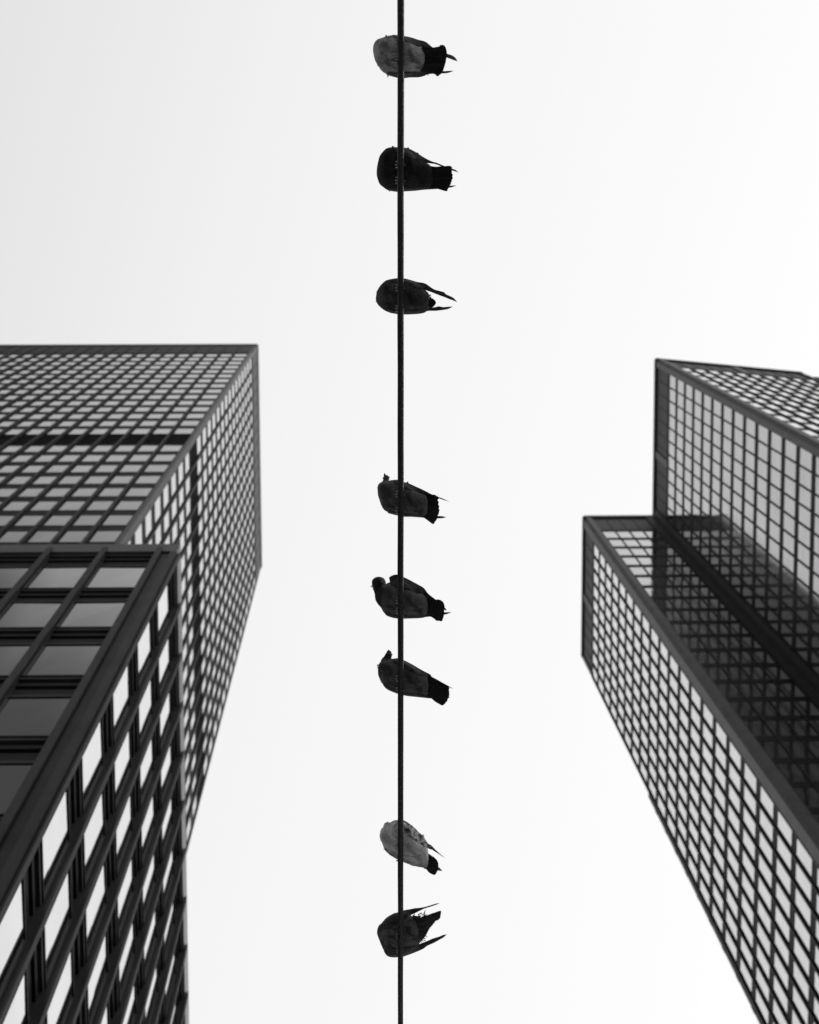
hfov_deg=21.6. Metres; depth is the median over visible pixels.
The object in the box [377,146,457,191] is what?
pigeon
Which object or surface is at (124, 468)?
window
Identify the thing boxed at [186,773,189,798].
window
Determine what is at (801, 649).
window
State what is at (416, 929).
pigeon
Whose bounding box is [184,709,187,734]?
window
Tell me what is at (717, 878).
window
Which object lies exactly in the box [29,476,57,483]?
window
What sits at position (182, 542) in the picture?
window
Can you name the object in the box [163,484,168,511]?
window
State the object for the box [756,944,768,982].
window
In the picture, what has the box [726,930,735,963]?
window
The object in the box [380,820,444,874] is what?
pigeon
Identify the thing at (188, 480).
window
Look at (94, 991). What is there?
window
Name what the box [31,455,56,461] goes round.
window
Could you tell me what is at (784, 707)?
window
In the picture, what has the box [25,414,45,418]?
window
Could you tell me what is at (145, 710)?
window
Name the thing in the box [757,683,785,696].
window
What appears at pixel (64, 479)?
window
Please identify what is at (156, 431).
window
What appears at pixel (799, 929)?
window
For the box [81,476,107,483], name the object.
window
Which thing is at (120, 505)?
window
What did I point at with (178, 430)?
window
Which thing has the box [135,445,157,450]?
window
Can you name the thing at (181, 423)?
window
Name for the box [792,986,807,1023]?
window
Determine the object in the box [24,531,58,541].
window
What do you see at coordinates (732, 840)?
window
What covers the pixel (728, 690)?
window
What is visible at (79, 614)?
window
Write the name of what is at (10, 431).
window
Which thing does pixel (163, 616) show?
window
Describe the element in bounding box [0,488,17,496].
window
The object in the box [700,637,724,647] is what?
window
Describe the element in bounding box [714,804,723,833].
window
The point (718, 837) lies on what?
window
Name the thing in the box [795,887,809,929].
window
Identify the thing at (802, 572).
window
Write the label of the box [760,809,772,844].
window
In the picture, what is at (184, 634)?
window
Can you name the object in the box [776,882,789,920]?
window
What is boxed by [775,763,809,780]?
window
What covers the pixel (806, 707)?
window
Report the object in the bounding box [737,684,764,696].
window
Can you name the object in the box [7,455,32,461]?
window
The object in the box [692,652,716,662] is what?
window
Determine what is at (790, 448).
window
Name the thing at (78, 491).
window
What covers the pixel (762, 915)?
window
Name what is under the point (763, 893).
window
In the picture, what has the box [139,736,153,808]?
window
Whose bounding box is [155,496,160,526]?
window
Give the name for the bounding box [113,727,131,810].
window
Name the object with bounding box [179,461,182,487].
window
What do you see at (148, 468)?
window
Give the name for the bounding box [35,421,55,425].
window
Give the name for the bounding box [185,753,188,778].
window
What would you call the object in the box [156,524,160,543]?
window
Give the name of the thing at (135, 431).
window
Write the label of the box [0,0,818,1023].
sky
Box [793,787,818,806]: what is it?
window
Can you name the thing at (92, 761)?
window
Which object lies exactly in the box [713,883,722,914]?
window
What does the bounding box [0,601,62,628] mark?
window
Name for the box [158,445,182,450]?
window
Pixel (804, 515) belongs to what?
window
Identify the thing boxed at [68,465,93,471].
window
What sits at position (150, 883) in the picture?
window
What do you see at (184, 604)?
window
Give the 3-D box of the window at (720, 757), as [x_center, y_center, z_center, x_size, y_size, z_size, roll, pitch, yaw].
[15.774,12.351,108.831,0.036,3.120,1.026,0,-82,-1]
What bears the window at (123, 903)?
in the office building
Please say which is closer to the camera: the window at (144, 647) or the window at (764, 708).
the window at (144, 647)
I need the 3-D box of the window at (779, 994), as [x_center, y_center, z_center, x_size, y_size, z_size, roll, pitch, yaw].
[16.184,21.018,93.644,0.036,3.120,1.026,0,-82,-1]
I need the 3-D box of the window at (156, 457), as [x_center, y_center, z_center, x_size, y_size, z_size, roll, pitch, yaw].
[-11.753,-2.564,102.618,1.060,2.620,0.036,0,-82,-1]
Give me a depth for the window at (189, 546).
107.57 m
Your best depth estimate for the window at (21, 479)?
94.49 m
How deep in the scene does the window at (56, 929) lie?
29.42 m
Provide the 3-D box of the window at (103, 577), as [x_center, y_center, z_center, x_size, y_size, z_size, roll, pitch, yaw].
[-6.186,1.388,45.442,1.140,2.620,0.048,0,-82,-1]
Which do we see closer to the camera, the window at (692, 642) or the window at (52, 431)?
the window at (52, 431)
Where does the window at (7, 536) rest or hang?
in the office tower at (129, 443)
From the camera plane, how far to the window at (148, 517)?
86.84 m
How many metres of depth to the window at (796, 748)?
100.44 m
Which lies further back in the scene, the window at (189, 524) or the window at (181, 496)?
the window at (189, 524)
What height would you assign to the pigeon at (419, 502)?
0.183 m
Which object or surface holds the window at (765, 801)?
in the office tower at (700, 622)
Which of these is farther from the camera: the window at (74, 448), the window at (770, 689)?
the window at (770, 689)
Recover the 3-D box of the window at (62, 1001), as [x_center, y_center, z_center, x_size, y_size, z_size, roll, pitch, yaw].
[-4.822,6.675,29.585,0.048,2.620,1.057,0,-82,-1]
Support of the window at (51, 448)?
in the office tower at (129, 443)
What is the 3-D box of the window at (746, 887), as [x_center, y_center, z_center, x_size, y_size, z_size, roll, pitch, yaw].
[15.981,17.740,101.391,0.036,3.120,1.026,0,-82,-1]
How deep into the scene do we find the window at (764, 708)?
108.55 m
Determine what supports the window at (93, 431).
in the office tower at (129, 443)
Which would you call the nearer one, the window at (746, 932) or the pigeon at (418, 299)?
the pigeon at (418, 299)
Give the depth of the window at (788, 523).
119.77 m
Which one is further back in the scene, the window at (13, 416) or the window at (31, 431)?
the window at (13, 416)
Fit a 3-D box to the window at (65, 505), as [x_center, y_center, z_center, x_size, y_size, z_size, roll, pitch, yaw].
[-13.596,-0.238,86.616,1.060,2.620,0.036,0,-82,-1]
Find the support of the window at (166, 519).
in the office tower at (129, 443)
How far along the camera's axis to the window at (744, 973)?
102.17 m
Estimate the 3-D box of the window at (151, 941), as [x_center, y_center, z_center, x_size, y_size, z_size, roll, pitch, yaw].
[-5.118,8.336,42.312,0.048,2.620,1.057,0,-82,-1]
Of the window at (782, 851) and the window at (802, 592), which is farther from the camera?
the window at (802, 592)
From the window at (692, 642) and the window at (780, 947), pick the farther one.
the window at (692, 642)
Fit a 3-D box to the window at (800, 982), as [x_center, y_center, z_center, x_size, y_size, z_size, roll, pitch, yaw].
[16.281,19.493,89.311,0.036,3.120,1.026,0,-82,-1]
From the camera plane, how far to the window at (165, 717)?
45.80 m
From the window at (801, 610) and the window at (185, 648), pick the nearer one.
the window at (185, 648)
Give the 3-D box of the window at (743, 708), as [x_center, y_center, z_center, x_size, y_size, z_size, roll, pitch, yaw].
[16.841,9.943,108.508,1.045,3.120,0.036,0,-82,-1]
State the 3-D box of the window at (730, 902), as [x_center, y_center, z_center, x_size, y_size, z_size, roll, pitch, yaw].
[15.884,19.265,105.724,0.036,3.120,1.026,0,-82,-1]
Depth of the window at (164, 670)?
45.63 m
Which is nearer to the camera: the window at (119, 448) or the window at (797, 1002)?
the window at (797, 1002)
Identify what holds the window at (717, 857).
in the office tower at (700, 622)
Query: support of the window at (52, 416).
in the office tower at (129, 443)
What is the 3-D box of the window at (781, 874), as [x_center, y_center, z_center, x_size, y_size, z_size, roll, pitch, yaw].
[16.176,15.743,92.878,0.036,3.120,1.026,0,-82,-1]
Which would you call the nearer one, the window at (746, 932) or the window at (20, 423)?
the window at (746, 932)
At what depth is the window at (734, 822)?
105.21 m
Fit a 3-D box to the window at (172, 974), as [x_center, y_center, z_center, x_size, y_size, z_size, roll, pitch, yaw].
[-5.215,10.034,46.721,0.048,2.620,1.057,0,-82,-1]
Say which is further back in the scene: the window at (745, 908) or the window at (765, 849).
the window at (745, 908)
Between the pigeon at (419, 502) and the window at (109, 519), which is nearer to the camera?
the pigeon at (419, 502)
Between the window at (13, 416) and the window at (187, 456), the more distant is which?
the window at (13, 416)
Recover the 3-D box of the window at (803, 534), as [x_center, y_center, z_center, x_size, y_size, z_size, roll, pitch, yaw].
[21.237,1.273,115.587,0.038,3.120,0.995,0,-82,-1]
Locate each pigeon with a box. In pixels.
[371,574,450,620]
[373,35,456,77]
[376,278,456,314]
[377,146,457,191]
[377,473,448,523]
[377,650,452,704]
[377,903,446,956]
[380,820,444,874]
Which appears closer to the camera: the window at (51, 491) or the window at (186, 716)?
the window at (51, 491)
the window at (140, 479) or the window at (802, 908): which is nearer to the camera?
the window at (802, 908)
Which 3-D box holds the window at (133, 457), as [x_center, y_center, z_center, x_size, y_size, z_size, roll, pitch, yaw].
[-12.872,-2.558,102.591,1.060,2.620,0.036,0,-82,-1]
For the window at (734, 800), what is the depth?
104.93 m
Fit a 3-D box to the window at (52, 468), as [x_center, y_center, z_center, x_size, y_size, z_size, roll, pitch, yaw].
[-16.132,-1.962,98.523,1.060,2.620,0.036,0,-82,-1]
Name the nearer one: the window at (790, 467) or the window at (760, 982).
the window at (760, 982)
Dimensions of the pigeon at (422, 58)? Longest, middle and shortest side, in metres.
0.316 x 0.218 x 0.160 m
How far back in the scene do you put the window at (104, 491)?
90.56 m
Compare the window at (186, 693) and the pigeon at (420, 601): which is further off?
the window at (186, 693)
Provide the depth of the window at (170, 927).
46.68 m
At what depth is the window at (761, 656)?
120.62 m
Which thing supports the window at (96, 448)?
in the office tower at (129, 443)
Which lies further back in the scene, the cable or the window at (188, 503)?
the window at (188, 503)
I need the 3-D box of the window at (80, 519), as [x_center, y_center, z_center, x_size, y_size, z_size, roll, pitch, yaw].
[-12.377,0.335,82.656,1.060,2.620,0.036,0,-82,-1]
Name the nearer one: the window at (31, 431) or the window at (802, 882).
the window at (802, 882)
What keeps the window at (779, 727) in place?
in the office tower at (700, 622)
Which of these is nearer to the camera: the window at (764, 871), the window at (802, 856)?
the window at (802, 856)
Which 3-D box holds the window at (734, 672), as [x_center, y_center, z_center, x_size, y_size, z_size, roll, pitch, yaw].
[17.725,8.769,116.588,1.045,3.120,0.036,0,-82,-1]
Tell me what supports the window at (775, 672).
in the office tower at (700, 622)
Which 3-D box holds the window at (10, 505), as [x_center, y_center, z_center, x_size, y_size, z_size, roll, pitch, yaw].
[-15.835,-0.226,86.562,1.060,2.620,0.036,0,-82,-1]
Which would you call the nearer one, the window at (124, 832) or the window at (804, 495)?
the window at (124, 832)
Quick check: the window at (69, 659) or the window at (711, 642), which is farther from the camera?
the window at (711, 642)
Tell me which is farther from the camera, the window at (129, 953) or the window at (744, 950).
the window at (744, 950)
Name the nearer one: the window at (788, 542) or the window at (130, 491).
the window at (130, 491)
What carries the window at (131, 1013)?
in the office building
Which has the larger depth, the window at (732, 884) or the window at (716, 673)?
the window at (716, 673)
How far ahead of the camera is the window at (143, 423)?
118.49 m
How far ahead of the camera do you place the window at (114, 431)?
114.40 m
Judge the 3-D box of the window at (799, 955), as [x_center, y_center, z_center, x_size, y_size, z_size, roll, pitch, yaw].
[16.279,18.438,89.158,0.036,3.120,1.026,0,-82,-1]
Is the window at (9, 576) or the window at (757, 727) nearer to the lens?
the window at (9, 576)
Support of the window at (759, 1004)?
in the office tower at (700, 622)
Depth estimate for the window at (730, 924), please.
105.93 m
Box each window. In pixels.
[0,446,21,451]
[0,466,19,471]
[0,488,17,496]
[0,501,30,509]
[0,516,13,525]
[0,531,27,541]
[0,567,29,588]
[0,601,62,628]
[0,696,71,737]
[0,875,25,999]
[1,429,23,434]
[3,476,31,483]
[5,414,25,418]
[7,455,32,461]
[11,516,42,524]
[14,421,35,425]
[14,488,44,496]
[18,465,44,471]
[20,446,44,451]
[20,643,101,676]
[21,566,87,588]
[22,429,44,434]
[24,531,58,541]
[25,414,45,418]
[27,501,57,509]
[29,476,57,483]
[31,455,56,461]
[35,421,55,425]
[40,786,69,902]
[41,515,72,524]
[42,488,70,495]
[43,446,66,451]
[43,465,68,471]
[43,867,71,987]
[44,429,65,434]
[45,414,65,418]
[45,947,73,1023]
[54,601,125,628]
[55,421,75,425]
[55,476,82,483]
[55,501,85,509]
[55,531,88,541]
[56,455,79,460]
[65,429,86,434]
[66,446,89,451]
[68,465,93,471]
[69,488,96,495]
[70,515,101,524]
[76,421,96,425]
[79,455,103,460]
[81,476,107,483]
[81,716,103,813]
[82,566,145,588]
[83,501,112,509]
[83,790,104,887]
[84,860,106,961]
[86,531,122,541]
[86,929,108,1023]
[87,429,107,434]
[90,446,112,450]
[92,465,117,471]
[96,421,116,425]
[96,488,123,495]
[100,515,133,524]
[103,455,126,460]
[107,476,133,482]
[108,429,128,434]
[111,501,143,509]
[112,664,129,743]
[113,445,135,450]
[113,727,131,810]
[115,791,132,876]
[116,421,136,425]
[116,855,133,942]
[117,465,141,471]
[118,916,135,1006]
[123,488,152,495]
[123,979,136,1023]
[127,455,149,460]
[129,429,149,434]
[133,476,161,482]
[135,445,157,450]
[135,523,141,543]
[137,421,157,425]
[137,619,151,688]
[138,678,152,748]
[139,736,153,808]
[140,794,154,867]
[142,465,168,471]
[142,848,155,926]
[143,905,156,984]
[144,962,157,1023]
[145,509,151,540]
[150,428,171,433]
[150,455,176,460]
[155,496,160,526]
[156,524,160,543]
[157,421,177,425]
[157,582,169,643]
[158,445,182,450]
[158,636,170,698]
[159,689,170,753]
[160,741,171,807]
[161,793,172,860]
[162,845,173,913]
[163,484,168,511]
[163,897,174,966]
[164,510,168,535]
[164,948,175,1019]
[171,472,175,498]
[171,998,176,1023]
[172,428,194,433]
[172,499,176,523]
[173,521,176,543]
[178,421,199,425]
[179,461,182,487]
[179,487,183,509]
[180,509,183,532]
[180,532,184,554]
[181,554,184,577]
[182,577,185,598]
[182,598,185,622]
[182,621,186,643]
[183,642,186,666]
[183,665,186,689]
[184,686,187,711]
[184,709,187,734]
[185,452,189,475]
[185,729,188,754]
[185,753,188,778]
[186,476,189,498]
[186,498,189,519]
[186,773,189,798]
[186,796,189,821]
[187,519,190,541]
[187,541,190,562]
[187,819,190,841]
[682,637,705,647]
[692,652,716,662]
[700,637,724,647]
[703,667,729,679]
[711,652,736,662]
[712,904,721,935]
[713,844,723,874]
[713,863,722,895]
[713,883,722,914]
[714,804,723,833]
[714,823,723,854]
[715,743,725,771]
[715,762,724,792]
[715,783,724,814]
[716,684,743,696]
[716,722,725,751]
[723,667,749,678]
[726,889,736,922]
[726,908,736,943]
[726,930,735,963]
[727,847,737,879]
[727,867,737,901]
[728,804,738,837]
[728,826,738,857]
[729,701,758,715]
[729,742,740,772]
[729,762,739,794]
[729,784,739,815]
[731,652,756,662]
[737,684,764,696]
[740,937,751,973]
[740,957,751,994]
[741,894,752,929]
[741,915,752,950]
[742,851,753,885]
[742,872,753,906]
[743,667,769,678]
[743,720,773,735]
[743,807,754,841]
[743,828,754,862]
[744,762,755,796]
[744,785,755,818]
[750,651,775,662]
[750,701,779,715]
[755,989,767,1023]
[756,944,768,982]
[756,966,768,1004]
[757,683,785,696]
[757,899,769,937]
[757,921,769,959]
[758,741,791,757]
[758,876,770,914]
[759,831,771,868]
[759,854,771,890]
[760,785,772,821]
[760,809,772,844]
[763,667,790,678]
[765,720,796,735]
[771,701,801,714]
[773,976,786,1017]
[774,952,787,994]
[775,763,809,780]
[775,905,788,945]
[775,929,788,969]
[776,859,789,897]
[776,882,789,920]
[777,683,805,696]
[777,811,791,848]
[777,834,790,874]
[781,741,813,756]
[782,567,792,592]
[783,513,794,536]
[783,531,793,555]
[783,549,793,573]
[784,458,795,480]
[784,476,794,499]
[784,495,794,518]
[785,439,795,461]
[787,720,818,735]
[792,701,818,714]
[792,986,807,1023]
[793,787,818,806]
[793,961,807,1004]
[794,913,809,954]
[794,937,808,980]
[795,636,806,662]
[795,863,810,905]
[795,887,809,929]
[796,599,807,624]
[796,617,807,643]
[796,839,811,878]
[797,561,808,586]
[797,580,808,605]
[798,505,809,529]
[798,523,809,548]
[798,543,809,567]
[799,467,810,490]
[799,486,810,510]
[799,763,818,780]
[800,448,811,470]
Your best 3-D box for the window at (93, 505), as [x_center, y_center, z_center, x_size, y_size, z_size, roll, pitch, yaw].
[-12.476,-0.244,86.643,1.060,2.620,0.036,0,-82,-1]
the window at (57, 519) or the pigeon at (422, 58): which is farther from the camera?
the window at (57, 519)
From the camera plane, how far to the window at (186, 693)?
104.56 m
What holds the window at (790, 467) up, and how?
in the office tower at (700, 622)
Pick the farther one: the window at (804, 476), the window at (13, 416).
the window at (13, 416)
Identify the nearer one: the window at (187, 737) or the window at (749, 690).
the window at (187, 737)
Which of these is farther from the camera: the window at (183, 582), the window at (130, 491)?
the window at (183, 582)
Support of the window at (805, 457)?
in the office tower at (700, 622)
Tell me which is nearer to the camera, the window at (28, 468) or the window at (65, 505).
the window at (65, 505)
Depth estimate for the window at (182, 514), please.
103.02 m
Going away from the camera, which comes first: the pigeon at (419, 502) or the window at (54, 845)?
the pigeon at (419, 502)
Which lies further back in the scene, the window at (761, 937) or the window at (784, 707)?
the window at (784, 707)
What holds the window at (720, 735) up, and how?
in the office tower at (700, 622)
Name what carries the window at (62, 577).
in the office building
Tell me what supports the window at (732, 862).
in the office tower at (700, 622)
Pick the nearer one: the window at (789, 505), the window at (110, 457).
the window at (110, 457)
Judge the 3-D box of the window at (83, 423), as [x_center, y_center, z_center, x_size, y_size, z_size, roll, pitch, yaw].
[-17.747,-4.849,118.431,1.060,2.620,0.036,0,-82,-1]
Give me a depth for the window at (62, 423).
118.61 m
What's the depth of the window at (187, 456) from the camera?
106.89 m
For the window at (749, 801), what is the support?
in the office tower at (700, 622)
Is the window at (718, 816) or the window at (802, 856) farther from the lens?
the window at (718, 816)
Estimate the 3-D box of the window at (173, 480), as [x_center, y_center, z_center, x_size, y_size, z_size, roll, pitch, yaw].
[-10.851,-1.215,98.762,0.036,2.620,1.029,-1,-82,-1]
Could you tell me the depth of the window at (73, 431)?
114.21 m
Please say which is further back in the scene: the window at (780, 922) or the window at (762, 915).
the window at (762, 915)
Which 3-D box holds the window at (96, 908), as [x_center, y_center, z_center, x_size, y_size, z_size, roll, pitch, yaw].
[-4.923,6.084,33.662,0.048,2.620,1.057,0,-82,-1]
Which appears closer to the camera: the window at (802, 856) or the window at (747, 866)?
the window at (802, 856)
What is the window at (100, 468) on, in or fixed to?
in the office tower at (129, 443)
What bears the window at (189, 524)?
in the office tower at (129, 443)
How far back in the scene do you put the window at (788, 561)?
119.86 m
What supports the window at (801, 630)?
in the office tower at (700, 622)
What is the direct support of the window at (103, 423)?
in the office tower at (129, 443)
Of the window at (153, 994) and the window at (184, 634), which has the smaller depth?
the window at (153, 994)
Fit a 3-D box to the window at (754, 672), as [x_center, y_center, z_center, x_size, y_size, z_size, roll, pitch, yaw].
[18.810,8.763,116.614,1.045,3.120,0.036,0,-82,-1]
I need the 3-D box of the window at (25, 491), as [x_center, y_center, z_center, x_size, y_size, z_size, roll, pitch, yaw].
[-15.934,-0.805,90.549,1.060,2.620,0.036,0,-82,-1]
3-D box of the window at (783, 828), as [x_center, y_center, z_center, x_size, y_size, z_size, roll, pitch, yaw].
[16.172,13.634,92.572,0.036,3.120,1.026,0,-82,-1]
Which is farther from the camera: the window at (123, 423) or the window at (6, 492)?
the window at (123, 423)
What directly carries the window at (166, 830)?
in the office building
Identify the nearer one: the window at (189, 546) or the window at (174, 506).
the window at (174, 506)
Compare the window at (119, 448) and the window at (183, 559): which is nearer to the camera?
the window at (183, 559)
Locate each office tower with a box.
[0,344,261,854]
[581,358,818,1023]
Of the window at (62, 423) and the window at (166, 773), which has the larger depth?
the window at (62, 423)
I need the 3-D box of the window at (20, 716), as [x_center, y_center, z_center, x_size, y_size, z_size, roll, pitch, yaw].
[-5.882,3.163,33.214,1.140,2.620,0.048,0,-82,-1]
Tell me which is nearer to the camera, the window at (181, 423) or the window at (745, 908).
the window at (745, 908)
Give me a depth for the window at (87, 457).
102.47 m
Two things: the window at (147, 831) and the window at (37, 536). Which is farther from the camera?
the window at (37, 536)
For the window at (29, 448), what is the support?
in the office tower at (129, 443)
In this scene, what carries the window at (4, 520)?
in the office tower at (129, 443)
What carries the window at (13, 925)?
in the office building
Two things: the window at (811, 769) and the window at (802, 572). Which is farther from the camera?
the window at (802, 572)
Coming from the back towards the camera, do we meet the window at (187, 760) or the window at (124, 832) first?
the window at (187, 760)
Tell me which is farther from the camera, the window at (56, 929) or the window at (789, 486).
the window at (789, 486)
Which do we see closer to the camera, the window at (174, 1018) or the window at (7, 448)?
the window at (174, 1018)
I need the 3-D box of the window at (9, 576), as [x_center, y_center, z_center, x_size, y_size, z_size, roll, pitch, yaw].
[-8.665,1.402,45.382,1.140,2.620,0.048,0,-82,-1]
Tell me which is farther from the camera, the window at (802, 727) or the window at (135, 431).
the window at (135, 431)
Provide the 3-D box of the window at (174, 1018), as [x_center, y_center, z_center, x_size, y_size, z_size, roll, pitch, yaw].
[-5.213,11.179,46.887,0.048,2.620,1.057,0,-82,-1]
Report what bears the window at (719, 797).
in the office tower at (700, 622)
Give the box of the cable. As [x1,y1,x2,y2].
[397,0,403,1023]
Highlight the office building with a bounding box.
[0,544,188,1023]
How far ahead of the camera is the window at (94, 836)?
33.47 m
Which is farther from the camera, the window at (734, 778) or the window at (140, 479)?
the window at (734, 778)
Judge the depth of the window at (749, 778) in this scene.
100.61 m
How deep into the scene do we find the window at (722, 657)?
120.65 m
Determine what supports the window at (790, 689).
in the office tower at (700, 622)
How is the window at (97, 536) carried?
in the office tower at (129, 443)
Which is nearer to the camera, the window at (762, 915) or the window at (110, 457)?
the window at (762, 915)
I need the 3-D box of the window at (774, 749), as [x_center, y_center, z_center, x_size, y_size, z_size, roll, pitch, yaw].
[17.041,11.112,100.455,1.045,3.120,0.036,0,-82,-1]
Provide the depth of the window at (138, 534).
83.19 m
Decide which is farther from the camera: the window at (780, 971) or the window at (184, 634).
the window at (184, 634)
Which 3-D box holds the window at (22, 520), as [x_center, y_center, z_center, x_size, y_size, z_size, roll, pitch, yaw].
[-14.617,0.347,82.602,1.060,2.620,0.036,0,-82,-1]
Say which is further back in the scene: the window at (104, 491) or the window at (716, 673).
the window at (716, 673)
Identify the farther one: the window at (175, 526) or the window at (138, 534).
the window at (175, 526)
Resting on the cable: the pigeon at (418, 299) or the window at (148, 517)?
the pigeon at (418, 299)
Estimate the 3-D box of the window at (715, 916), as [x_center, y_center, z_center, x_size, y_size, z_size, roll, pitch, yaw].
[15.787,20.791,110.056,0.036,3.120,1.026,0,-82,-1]
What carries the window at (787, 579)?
in the office tower at (700, 622)
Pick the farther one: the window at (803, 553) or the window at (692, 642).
the window at (692, 642)
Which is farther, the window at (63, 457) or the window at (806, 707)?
the window at (806, 707)
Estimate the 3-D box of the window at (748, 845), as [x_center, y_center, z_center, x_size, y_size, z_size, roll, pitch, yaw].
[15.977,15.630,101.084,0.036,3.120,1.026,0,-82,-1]
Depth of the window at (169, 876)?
46.49 m
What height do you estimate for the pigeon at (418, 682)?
0.172 m
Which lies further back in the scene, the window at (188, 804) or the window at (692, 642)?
the window at (692, 642)
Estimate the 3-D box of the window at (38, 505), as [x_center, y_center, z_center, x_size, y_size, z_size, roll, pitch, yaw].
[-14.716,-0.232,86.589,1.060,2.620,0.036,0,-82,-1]
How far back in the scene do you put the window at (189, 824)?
105.34 m
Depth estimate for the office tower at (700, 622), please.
123.62 m
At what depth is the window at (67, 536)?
78.70 m
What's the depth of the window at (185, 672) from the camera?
104.32 m
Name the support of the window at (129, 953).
in the office building
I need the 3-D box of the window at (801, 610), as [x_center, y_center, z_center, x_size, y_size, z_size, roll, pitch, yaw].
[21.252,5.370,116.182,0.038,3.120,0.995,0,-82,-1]
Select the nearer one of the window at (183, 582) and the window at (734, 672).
the window at (183, 582)
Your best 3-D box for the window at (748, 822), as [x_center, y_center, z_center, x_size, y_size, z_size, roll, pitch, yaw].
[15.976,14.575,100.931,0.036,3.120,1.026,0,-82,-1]
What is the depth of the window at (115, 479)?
94.75 m
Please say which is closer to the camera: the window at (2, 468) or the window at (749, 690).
the window at (2, 468)
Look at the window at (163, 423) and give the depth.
118.49 m
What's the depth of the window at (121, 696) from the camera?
37.35 m
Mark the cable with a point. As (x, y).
(400, 247)
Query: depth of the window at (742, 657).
120.62 m
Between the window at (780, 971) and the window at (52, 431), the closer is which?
the window at (780, 971)
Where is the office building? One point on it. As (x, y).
(93, 901)
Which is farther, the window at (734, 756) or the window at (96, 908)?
the window at (734, 756)
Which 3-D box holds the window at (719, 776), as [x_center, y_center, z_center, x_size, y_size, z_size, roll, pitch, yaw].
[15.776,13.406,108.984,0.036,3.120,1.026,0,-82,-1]
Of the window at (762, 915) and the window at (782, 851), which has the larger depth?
the window at (762, 915)

